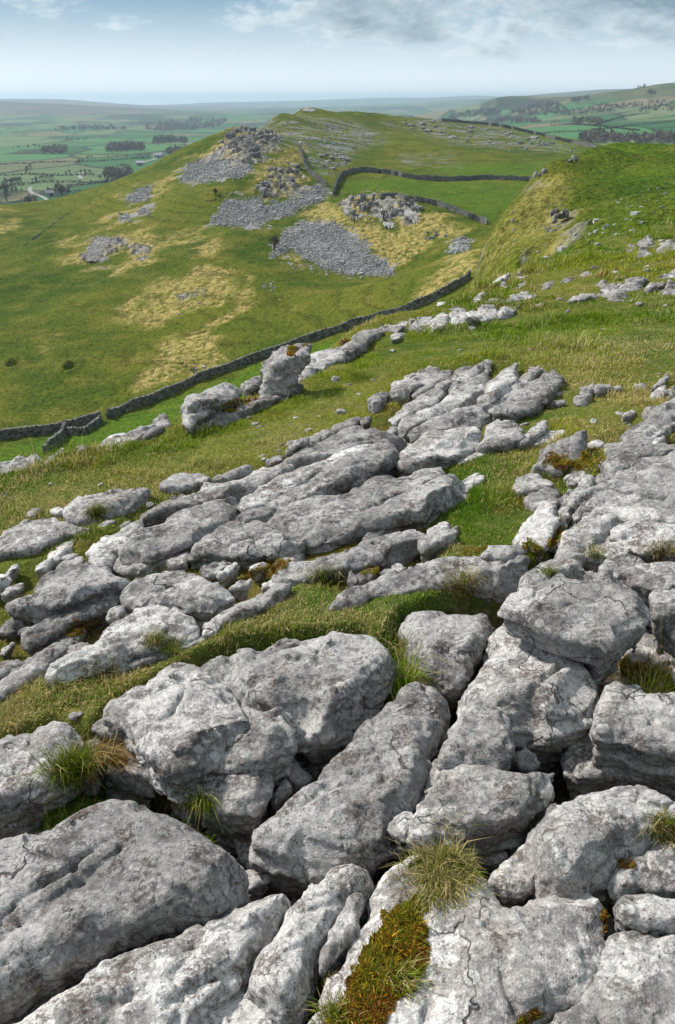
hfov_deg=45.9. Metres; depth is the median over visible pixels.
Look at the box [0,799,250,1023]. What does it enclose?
limestone block
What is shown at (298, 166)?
limestone crag
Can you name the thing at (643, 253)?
limestone rock
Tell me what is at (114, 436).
limestone fragment
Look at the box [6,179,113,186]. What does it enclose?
field hedge
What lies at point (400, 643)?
grass tuft
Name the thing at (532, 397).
limestone slab
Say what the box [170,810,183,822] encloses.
rubble stone
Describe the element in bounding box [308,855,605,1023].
limestone block
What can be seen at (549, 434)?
limestone block
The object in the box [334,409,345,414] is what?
loose stone
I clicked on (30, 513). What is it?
limestone rock
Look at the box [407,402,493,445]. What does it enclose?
limestone slab
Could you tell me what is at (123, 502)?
limestone block
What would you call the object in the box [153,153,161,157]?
farm building
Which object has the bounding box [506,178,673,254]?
scattered stones
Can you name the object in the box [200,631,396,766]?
limestone block
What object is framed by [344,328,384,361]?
limestone slab
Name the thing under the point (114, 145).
woodland
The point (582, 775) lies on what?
limestone block
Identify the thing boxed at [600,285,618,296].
limestone rock
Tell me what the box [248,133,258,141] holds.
limestone crag
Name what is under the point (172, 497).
loose stone
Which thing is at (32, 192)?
road
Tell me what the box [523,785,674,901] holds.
limestone block
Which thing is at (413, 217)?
limestone crag
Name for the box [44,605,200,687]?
limestone block
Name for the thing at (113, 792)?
limestone block
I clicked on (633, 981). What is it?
limestone block
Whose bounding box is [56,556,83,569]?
limestone fragment
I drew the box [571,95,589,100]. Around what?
woodland
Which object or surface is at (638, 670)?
moss cushion
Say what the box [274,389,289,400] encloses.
limestone fragment
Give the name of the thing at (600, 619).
limestone block
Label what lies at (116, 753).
grass tuft
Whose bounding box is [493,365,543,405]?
limestone slab
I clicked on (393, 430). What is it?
limestone fragment
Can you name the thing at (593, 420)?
loose stone
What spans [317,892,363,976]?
limestone block
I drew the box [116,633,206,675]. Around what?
limestone block
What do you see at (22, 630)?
limestone fragment
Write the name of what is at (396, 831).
limestone block
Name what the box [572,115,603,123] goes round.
woodland
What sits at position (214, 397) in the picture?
limestone slab
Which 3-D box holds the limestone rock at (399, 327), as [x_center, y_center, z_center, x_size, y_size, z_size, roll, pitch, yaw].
[0.782,-2.220,10.216,0.422,0.534,0.887,0,27,0]
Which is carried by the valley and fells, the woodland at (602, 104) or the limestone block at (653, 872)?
the woodland at (602, 104)
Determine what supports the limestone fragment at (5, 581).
on the slope at (28, 576)
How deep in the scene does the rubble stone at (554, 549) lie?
3.85 m
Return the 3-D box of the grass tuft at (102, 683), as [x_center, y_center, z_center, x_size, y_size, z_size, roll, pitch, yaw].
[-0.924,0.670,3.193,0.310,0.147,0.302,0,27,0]
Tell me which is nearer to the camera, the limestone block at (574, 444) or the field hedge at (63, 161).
the limestone block at (574, 444)
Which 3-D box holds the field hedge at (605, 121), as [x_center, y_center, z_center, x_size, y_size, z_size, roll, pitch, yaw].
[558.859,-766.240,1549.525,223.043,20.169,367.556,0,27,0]
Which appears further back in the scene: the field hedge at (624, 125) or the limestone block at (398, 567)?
the field hedge at (624, 125)
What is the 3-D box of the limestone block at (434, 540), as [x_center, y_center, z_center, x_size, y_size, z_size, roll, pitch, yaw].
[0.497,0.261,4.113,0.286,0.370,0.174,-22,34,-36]
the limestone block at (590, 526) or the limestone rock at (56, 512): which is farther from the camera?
the limestone rock at (56, 512)
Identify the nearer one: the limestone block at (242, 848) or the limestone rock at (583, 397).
the limestone block at (242, 848)
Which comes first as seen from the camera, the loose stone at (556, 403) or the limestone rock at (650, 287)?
the loose stone at (556, 403)
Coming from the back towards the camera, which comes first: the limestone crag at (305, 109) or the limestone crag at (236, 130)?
the limestone crag at (305, 109)
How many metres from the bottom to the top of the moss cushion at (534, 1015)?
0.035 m
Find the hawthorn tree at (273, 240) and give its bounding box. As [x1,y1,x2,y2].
[268,236,279,249]
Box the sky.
[0,0,674,104]
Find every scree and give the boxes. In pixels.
[118,159,470,254]
[210,183,327,226]
[241,118,574,175]
[268,219,395,276]
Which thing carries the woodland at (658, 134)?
on the valley and fells
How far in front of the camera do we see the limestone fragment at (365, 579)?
3.80 m
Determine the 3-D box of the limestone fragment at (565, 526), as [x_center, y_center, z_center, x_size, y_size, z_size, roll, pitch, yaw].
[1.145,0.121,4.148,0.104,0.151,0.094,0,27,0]
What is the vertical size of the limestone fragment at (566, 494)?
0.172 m
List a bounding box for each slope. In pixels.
[0,224,674,1023]
[470,142,674,288]
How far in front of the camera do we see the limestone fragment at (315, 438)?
6.04 m
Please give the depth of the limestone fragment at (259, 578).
3.99 m
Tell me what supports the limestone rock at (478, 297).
on the slope at (28, 576)
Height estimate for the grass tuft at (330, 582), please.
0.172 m
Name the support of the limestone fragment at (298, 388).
on the slope at (28, 576)
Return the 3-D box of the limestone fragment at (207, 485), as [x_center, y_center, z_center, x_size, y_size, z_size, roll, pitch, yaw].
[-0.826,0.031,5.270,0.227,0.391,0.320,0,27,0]
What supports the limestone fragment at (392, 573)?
on the slope at (28, 576)
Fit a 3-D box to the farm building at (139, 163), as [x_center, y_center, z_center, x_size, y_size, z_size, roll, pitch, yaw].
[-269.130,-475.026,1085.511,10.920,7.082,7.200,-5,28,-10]
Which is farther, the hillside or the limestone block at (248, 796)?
the hillside
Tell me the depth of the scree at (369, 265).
196.06 m
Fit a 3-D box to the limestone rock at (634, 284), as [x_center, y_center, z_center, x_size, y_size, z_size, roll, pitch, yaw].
[4.031,-2.940,10.968,0.352,0.511,1.378,12,30,22]
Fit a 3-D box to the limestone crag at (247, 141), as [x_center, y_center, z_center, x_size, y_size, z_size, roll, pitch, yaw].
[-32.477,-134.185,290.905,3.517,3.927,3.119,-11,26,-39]
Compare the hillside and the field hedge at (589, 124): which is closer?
the hillside
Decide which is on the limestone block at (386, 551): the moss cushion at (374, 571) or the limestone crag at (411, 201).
the moss cushion at (374, 571)
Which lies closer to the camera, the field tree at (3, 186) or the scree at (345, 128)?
the scree at (345, 128)
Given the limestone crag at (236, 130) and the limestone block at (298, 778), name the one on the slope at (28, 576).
the limestone block at (298, 778)
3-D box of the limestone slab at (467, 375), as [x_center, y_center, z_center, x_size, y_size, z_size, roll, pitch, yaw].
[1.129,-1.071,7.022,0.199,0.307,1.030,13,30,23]
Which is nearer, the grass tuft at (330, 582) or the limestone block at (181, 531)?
the grass tuft at (330, 582)
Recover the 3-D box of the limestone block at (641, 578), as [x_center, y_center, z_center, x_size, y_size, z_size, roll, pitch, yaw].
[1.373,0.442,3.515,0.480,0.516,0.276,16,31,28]
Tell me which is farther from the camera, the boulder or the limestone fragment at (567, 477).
the boulder
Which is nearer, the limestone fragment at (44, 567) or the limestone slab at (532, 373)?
the limestone fragment at (44, 567)
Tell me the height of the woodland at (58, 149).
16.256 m
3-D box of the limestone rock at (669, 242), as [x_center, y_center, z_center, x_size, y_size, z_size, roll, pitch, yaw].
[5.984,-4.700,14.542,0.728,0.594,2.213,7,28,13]
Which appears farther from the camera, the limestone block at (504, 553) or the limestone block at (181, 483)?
the limestone block at (181, 483)
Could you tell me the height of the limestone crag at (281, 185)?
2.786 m
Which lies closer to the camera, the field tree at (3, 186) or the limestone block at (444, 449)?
the limestone block at (444, 449)
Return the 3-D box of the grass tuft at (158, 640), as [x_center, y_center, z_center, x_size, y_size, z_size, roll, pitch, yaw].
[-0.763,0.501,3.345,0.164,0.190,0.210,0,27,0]
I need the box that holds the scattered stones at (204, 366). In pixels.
[122,243,390,372]
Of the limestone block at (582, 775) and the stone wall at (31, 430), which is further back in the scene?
the stone wall at (31, 430)
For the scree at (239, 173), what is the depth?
263.50 m
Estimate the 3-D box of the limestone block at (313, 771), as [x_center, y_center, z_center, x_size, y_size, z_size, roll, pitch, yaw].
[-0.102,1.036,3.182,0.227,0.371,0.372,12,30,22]
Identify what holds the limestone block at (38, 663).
on the slope at (28, 576)
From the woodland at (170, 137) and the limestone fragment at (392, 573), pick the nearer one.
the limestone fragment at (392, 573)
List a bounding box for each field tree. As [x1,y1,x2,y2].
[0,183,16,200]
[22,193,34,201]
[52,182,72,195]
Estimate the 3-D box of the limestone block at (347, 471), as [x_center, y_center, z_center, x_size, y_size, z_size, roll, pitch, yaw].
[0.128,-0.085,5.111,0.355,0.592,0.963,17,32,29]
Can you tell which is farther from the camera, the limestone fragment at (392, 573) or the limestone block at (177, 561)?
the limestone block at (177, 561)
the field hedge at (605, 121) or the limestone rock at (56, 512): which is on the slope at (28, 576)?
the limestone rock at (56, 512)
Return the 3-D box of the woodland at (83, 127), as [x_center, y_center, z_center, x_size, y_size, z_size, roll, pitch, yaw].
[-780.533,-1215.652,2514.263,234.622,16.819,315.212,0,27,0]
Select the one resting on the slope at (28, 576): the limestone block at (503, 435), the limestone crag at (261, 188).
the limestone block at (503, 435)
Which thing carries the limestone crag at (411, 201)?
attached to the limestone crag at (413, 217)
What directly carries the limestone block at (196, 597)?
on the slope at (28, 576)
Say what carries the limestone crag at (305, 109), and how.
on the hillside
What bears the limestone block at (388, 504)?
on the slope at (28, 576)
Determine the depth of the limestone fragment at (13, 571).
4.36 m
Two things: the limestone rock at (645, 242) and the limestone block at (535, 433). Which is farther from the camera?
the limestone rock at (645, 242)
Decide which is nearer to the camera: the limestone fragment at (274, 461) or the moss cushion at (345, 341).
the limestone fragment at (274, 461)
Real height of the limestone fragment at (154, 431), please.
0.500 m
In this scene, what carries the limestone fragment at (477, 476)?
on the slope at (28, 576)
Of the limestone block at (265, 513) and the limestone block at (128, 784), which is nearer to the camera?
the limestone block at (128, 784)
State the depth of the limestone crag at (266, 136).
312.81 m
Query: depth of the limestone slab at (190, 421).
6.64 m
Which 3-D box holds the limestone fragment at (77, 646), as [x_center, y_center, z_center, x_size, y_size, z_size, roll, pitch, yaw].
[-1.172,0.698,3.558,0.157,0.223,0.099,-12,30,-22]
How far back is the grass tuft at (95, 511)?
4.89 m
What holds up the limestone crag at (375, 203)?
attached to the limestone crag at (388, 224)
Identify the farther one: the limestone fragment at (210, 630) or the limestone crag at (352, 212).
the limestone crag at (352, 212)
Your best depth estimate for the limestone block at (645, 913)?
1.93 m
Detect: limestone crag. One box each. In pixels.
[84,236,121,262]
[227,140,237,148]
[232,127,240,132]
[235,135,243,141]
[243,138,251,144]
[246,155,252,163]
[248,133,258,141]
[253,145,259,151]
[259,186,266,191]
[260,180,268,185]
[264,134,269,140]
[270,136,277,142]
[277,167,283,173]
[279,183,284,188]
[286,166,292,173]
[294,163,300,168]
[303,107,315,111]
[342,194,371,219]
[350,209,355,214]
[360,193,365,201]
[372,201,378,206]
[375,197,399,227]
[390,208,396,216]
[401,200,407,206]
[404,202,419,224]
[409,199,413,205]
[411,205,416,210]
[550,209,556,216]
[552,214,557,223]
[562,208,568,217]
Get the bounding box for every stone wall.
[0,411,100,439]
[23,210,71,245]
[42,422,67,455]
[65,426,82,435]
[81,415,102,434]
[106,270,470,418]
[298,144,327,186]
[333,166,531,195]
[380,192,488,224]
[441,118,597,147]
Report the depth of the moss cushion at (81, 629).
3.67 m
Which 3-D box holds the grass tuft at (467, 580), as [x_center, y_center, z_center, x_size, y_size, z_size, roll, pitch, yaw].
[0.533,0.317,3.587,0.367,0.279,0.342,-22,35,-36]
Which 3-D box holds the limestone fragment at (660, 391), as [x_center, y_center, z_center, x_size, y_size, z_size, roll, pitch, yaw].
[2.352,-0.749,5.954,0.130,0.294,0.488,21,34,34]
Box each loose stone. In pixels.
[68,711,82,719]
[145,502,154,508]
[168,495,177,499]
[331,375,340,382]
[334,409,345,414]
[546,400,565,407]
[590,418,596,423]
[633,383,647,390]
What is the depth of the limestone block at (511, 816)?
2.39 m
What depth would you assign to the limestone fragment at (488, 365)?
7.60 m
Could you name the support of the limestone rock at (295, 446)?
on the slope at (28, 576)
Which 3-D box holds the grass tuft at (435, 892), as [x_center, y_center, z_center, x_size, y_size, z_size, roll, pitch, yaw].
[0.277,1.001,2.070,0.288,0.103,0.343,-5,28,-9]
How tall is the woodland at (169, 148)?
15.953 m
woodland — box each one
[41,143,67,153]
[55,123,126,130]
[103,165,132,178]
[104,140,144,151]
[141,115,227,130]
[152,134,187,142]
[166,144,185,153]
[448,107,500,117]
[494,115,541,123]
[511,100,567,115]
[561,101,643,114]
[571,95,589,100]
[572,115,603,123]
[578,127,623,142]
[619,128,674,143]
[639,98,674,111]
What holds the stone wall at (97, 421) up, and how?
on the hillside
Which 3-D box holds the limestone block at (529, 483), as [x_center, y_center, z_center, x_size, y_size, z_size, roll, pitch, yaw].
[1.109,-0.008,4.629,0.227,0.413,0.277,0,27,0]
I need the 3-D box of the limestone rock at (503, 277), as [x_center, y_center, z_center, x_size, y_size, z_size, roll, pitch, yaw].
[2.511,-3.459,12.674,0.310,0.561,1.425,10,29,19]
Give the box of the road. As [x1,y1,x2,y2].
[28,187,47,199]
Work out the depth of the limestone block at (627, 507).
4.00 m
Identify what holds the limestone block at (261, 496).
on the slope at (28, 576)
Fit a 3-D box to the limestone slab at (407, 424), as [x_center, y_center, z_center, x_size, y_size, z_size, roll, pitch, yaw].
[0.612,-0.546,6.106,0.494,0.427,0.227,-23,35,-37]
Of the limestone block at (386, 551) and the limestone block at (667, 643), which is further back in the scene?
the limestone block at (386, 551)
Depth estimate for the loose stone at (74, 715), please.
3.02 m
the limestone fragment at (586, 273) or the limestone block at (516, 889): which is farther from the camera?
the limestone fragment at (586, 273)
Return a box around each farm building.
[45,190,56,196]
[136,161,143,165]
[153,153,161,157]
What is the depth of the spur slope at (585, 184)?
77.19 m
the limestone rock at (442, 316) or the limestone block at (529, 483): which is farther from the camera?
the limestone rock at (442, 316)
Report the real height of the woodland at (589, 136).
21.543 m
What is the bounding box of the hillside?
[0,107,603,461]
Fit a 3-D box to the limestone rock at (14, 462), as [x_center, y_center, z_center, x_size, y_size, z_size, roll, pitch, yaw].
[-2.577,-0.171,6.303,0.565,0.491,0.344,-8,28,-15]
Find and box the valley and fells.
[0,83,674,204]
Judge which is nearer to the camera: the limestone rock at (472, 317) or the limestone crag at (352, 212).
the limestone rock at (472, 317)
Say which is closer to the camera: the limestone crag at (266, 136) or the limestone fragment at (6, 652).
the limestone fragment at (6, 652)
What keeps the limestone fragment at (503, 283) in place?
on the slope at (28, 576)
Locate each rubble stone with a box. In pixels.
[85,778,101,795]
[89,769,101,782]
[102,776,114,788]
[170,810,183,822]
[261,809,268,822]
[270,803,275,814]
[548,545,557,552]
[600,897,613,909]
[605,910,614,937]
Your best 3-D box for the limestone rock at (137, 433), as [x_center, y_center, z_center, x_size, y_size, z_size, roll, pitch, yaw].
[-1.710,-0.478,6.661,0.176,0.392,0.671,13,30,23]
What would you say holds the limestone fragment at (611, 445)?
on the slope at (28, 576)
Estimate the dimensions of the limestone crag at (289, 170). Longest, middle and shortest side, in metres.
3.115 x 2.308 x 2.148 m
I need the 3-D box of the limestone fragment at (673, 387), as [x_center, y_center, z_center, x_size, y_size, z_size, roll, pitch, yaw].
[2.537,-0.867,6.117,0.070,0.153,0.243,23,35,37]
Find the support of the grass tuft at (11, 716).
on the slope at (28, 576)
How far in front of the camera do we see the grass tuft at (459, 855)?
2.15 m
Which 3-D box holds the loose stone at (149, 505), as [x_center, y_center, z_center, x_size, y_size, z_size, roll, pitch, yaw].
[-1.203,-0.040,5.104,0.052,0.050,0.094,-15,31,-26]
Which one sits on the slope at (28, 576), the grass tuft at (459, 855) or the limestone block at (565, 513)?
the limestone block at (565, 513)
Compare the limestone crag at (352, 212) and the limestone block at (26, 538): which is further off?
the limestone crag at (352, 212)
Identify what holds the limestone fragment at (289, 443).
on the slope at (28, 576)
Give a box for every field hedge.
[0,156,149,164]
[0,172,94,175]
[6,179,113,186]
[64,180,109,186]
[544,121,672,132]
[550,123,639,130]
[594,112,649,124]
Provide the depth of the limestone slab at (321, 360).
8.57 m
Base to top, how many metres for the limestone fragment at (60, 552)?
0.294 m
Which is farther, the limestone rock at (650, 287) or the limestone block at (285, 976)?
the limestone rock at (650, 287)
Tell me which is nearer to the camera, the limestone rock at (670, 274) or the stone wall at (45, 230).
the limestone rock at (670, 274)
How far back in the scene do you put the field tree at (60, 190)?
700.54 m
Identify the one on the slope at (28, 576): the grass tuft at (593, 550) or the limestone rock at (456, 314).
the limestone rock at (456, 314)
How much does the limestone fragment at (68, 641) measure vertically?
0.268 m
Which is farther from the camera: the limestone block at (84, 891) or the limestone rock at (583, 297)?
the limestone rock at (583, 297)
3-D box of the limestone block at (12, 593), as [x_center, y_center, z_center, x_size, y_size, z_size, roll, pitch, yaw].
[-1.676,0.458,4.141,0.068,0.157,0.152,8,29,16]
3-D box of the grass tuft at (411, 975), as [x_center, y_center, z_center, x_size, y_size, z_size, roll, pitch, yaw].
[0.179,1.096,1.865,0.256,0.089,0.223,15,31,26]
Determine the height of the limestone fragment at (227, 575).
0.166 m
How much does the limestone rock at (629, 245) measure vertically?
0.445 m
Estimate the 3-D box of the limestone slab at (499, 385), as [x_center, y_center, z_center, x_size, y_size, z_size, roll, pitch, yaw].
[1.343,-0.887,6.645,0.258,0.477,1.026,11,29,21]
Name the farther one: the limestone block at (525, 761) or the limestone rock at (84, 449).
the limestone rock at (84, 449)
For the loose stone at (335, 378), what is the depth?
7.83 m
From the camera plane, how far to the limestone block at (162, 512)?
5.01 m
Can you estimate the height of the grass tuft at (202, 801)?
0.296 m
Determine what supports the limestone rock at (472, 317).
on the slope at (28, 576)
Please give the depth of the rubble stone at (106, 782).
3.00 m
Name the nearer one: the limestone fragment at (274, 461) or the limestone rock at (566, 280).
the limestone fragment at (274, 461)
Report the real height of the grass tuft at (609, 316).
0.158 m
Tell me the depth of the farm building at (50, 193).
764.25 m
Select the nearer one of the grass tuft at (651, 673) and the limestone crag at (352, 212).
the grass tuft at (651, 673)
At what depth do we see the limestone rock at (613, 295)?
10.19 m
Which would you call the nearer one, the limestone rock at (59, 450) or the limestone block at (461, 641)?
the limestone block at (461, 641)
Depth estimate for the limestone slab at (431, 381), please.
6.99 m
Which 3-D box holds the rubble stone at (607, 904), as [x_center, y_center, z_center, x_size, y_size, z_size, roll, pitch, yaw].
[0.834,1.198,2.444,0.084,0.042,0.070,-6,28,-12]
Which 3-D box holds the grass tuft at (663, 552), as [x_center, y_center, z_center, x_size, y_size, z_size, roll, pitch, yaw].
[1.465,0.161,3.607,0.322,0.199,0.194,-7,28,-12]
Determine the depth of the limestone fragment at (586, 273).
12.33 m
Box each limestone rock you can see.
[0,453,41,474]
[26,508,41,519]
[41,448,63,468]
[49,507,62,517]
[75,445,88,454]
[107,424,155,452]
[152,413,171,427]
[285,437,309,458]
[373,324,385,331]
[384,318,414,332]
[407,316,434,331]
[430,312,449,331]
[449,306,466,325]
[465,310,481,326]
[473,291,487,301]
[477,304,497,323]
[493,273,510,282]
[497,306,515,319]
[504,293,536,302]
[541,280,555,289]
[560,277,573,282]
[573,293,597,301]
[573,382,594,406]
[594,384,622,397]
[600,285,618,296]
[604,289,627,301]
[619,277,648,291]
[624,243,636,251]
[634,250,652,257]
[637,234,653,250]
[644,282,656,292]
[649,239,674,253]
[650,374,669,391]
[658,269,674,278]
[659,279,674,294]
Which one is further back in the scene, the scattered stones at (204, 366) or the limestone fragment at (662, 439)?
the scattered stones at (204, 366)
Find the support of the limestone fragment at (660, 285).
on the slope at (28, 576)
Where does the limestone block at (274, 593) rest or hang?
on the slope at (28, 576)
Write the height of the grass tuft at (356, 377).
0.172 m
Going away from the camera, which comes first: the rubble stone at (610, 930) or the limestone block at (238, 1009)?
the limestone block at (238, 1009)
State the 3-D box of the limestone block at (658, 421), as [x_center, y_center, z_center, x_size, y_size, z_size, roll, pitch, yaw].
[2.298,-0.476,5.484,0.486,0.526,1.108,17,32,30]
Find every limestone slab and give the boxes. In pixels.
[180,382,241,422]
[181,409,222,434]
[187,394,280,433]
[240,376,262,396]
[298,338,358,377]
[322,417,361,440]
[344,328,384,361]
[360,416,371,429]
[367,392,388,413]
[388,366,439,405]
[388,366,471,435]
[397,414,426,442]
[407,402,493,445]
[411,370,452,399]
[415,372,489,419]
[448,363,484,393]
[477,366,518,404]
[488,369,565,421]
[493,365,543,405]
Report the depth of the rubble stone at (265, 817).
2.92 m
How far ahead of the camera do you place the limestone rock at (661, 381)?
6.19 m
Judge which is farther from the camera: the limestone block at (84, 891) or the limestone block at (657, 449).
the limestone block at (657, 449)
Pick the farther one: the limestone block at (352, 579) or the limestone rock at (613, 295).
the limestone rock at (613, 295)
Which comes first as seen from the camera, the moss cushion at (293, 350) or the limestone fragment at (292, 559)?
the limestone fragment at (292, 559)
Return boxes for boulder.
[258,343,311,396]
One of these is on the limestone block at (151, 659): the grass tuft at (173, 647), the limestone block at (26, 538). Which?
the grass tuft at (173, 647)
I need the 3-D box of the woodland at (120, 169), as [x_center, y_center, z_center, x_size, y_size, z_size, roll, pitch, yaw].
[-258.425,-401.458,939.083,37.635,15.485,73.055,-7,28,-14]
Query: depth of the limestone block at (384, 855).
2.37 m
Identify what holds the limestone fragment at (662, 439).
on the limestone block at (658, 421)
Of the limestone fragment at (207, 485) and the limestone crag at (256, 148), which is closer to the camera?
the limestone fragment at (207, 485)
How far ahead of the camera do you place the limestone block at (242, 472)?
5.42 m
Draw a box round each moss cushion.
[65,618,101,637]
[221,395,258,412]
[237,556,290,580]
[286,342,307,355]
[324,893,430,1023]
[334,544,351,552]
[336,338,349,345]
[359,565,380,575]
[457,543,490,555]
[516,1006,544,1023]
[522,519,564,555]
[542,446,605,472]
[599,907,608,933]
[617,857,636,868]
[618,654,674,691]
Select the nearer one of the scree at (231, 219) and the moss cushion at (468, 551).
the moss cushion at (468, 551)
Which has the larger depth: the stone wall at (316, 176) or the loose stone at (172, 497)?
the stone wall at (316, 176)
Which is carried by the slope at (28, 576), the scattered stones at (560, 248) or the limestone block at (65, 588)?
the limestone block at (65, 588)
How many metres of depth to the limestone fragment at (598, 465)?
4.73 m
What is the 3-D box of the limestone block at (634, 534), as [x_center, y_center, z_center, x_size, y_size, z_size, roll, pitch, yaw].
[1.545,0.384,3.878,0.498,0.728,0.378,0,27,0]
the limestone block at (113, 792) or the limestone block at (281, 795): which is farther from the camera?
the limestone block at (113, 792)
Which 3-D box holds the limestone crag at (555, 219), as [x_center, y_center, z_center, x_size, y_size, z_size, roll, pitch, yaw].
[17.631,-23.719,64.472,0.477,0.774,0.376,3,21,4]
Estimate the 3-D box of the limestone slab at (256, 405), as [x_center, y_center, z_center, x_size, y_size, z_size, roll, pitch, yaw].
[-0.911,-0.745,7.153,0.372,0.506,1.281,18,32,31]
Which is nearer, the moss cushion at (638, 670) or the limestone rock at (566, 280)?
the moss cushion at (638, 670)
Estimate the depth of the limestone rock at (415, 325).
10.13 m
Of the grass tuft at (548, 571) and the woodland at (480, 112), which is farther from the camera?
the woodland at (480, 112)
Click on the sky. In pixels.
(136, 52)
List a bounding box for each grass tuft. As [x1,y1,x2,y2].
[0,684,40,735]
[16,726,114,813]
[73,727,140,795]
[76,657,142,697]
[78,498,113,524]
[101,787,197,823]
[133,625,168,654]
[151,633,192,674]
[171,781,229,831]
[290,558,350,595]
[297,981,367,1023]
[344,366,374,383]
[368,939,459,1012]
[375,807,522,921]
[377,628,409,660]
[394,856,484,937]
[419,559,500,610]
[539,563,562,578]
[568,538,612,566]
[595,310,622,322]
[618,644,674,690]
[625,799,674,853]
[628,529,674,562]
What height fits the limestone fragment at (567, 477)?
0.218 m
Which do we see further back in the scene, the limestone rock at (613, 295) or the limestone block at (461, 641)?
the limestone rock at (613, 295)
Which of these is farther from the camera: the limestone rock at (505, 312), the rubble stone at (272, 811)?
the limestone rock at (505, 312)
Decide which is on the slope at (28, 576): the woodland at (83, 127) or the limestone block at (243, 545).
the limestone block at (243, 545)
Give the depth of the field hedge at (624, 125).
1297.63 m
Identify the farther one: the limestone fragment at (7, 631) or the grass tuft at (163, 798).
the limestone fragment at (7, 631)
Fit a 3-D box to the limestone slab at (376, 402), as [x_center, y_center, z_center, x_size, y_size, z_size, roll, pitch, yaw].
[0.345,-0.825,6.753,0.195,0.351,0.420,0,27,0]
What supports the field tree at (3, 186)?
on the valley and fells
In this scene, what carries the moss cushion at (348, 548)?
on the slope at (28, 576)
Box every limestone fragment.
[0,574,11,600]
[0,620,18,638]
[0,642,15,658]
[0,659,24,678]
[6,564,18,584]
[20,627,28,636]
[35,557,52,577]
[47,540,74,567]
[54,628,85,646]
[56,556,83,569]
[61,553,77,560]
[67,642,89,653]
[98,432,124,446]
[98,520,114,526]
[119,521,130,528]
[141,425,163,440]
[197,482,222,492]
[197,620,206,631]
[199,560,233,582]
[202,624,219,638]
[216,562,239,586]
[228,579,251,602]
[247,467,266,475]
[249,562,267,583]
[261,580,274,593]
[265,454,284,467]
[270,557,296,572]
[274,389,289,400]
[286,440,314,447]
[287,445,308,457]
[289,383,303,395]
[309,429,328,443]
[355,567,378,585]
[362,530,384,540]
[379,570,397,577]
[386,426,397,434]
[390,333,403,343]
[462,472,484,493]
[481,359,491,375]
[500,281,508,287]
[557,489,572,507]
[557,522,567,531]
[563,462,591,482]
[566,470,586,488]
[568,296,576,302]
[577,472,605,486]
[580,271,590,276]
[587,440,604,451]
[587,459,600,472]
[595,280,606,287]
[602,442,619,451]
[621,410,635,421]
[645,385,668,400]
[653,436,666,443]
[655,281,664,290]
[664,386,674,396]
[665,391,674,400]
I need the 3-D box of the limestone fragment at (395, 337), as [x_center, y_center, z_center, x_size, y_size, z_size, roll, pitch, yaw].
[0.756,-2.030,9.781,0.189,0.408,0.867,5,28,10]
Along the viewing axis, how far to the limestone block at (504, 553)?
3.69 m
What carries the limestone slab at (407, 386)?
on the slope at (28, 576)
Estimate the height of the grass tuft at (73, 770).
0.337 m
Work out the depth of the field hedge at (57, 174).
946.20 m
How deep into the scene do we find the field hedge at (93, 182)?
863.50 m
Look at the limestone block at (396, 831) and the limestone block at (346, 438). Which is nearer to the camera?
the limestone block at (396, 831)
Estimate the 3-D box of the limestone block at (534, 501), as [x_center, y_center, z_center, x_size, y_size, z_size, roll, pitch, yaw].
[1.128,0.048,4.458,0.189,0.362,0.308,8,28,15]
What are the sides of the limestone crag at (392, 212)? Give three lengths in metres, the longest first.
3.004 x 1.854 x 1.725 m
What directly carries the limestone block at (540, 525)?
on the slope at (28, 576)
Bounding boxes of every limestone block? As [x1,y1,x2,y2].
[0,517,89,560]
[0,642,68,703]
[0,660,17,679]
[0,721,90,839]
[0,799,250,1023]
[1,583,23,603]
[5,562,129,635]
[14,893,291,1023]
[20,599,120,656]
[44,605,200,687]
[62,487,150,526]
[85,520,144,573]
[86,736,155,798]
[91,718,119,741]
[103,662,297,832]
[106,605,125,625]
[106,787,151,809]
[113,549,189,578]
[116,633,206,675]
[118,496,239,565]
[119,571,235,621]
[142,462,295,526]
[159,472,211,493]
[187,520,305,569]
[187,770,274,855]
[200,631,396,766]
[202,582,291,631]
[202,992,272,1023]
[213,464,252,482]
[234,838,259,871]
[236,483,307,522]
[237,444,372,512]
[243,864,375,1023]
[246,869,271,901]
[249,681,450,905]
[267,467,466,554]
[271,531,424,586]
[271,778,291,812]
[276,758,311,799]
[284,425,406,468]
[294,753,324,783]
[300,439,398,498]
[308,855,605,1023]
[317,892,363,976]
[328,555,529,610]
[347,570,357,587]
[376,844,406,870]
[378,563,406,576]
[387,811,413,845]
[396,426,481,477]
[397,610,494,716]
[406,758,554,861]
[417,521,457,562]
[436,700,515,770]
[456,452,485,464]
[456,623,598,775]
[472,850,507,879]
[475,419,525,453]
[480,545,526,561]
[488,844,533,907]
[497,557,650,668]
[512,503,560,563]
[512,747,540,773]
[513,473,553,498]
[517,420,547,450]
[523,487,559,511]
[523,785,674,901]
[530,430,567,448]
[530,430,588,478]
[540,761,560,773]
[548,930,674,1023]
[553,512,621,569]
[558,497,572,528]
[560,731,626,800]
[566,475,595,524]
[573,450,674,522]
[584,535,632,574]
[584,627,645,686]
[589,681,674,796]
[591,494,674,523]
[598,554,674,629]
[600,441,643,479]
[607,840,674,904]
[609,520,674,562]
[613,894,674,935]
[618,629,674,692]
[620,397,674,444]
[639,443,674,457]
[648,588,674,653]
[660,624,674,666]
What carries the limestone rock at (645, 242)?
on the slope at (28, 576)
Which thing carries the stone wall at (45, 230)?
on the hillside

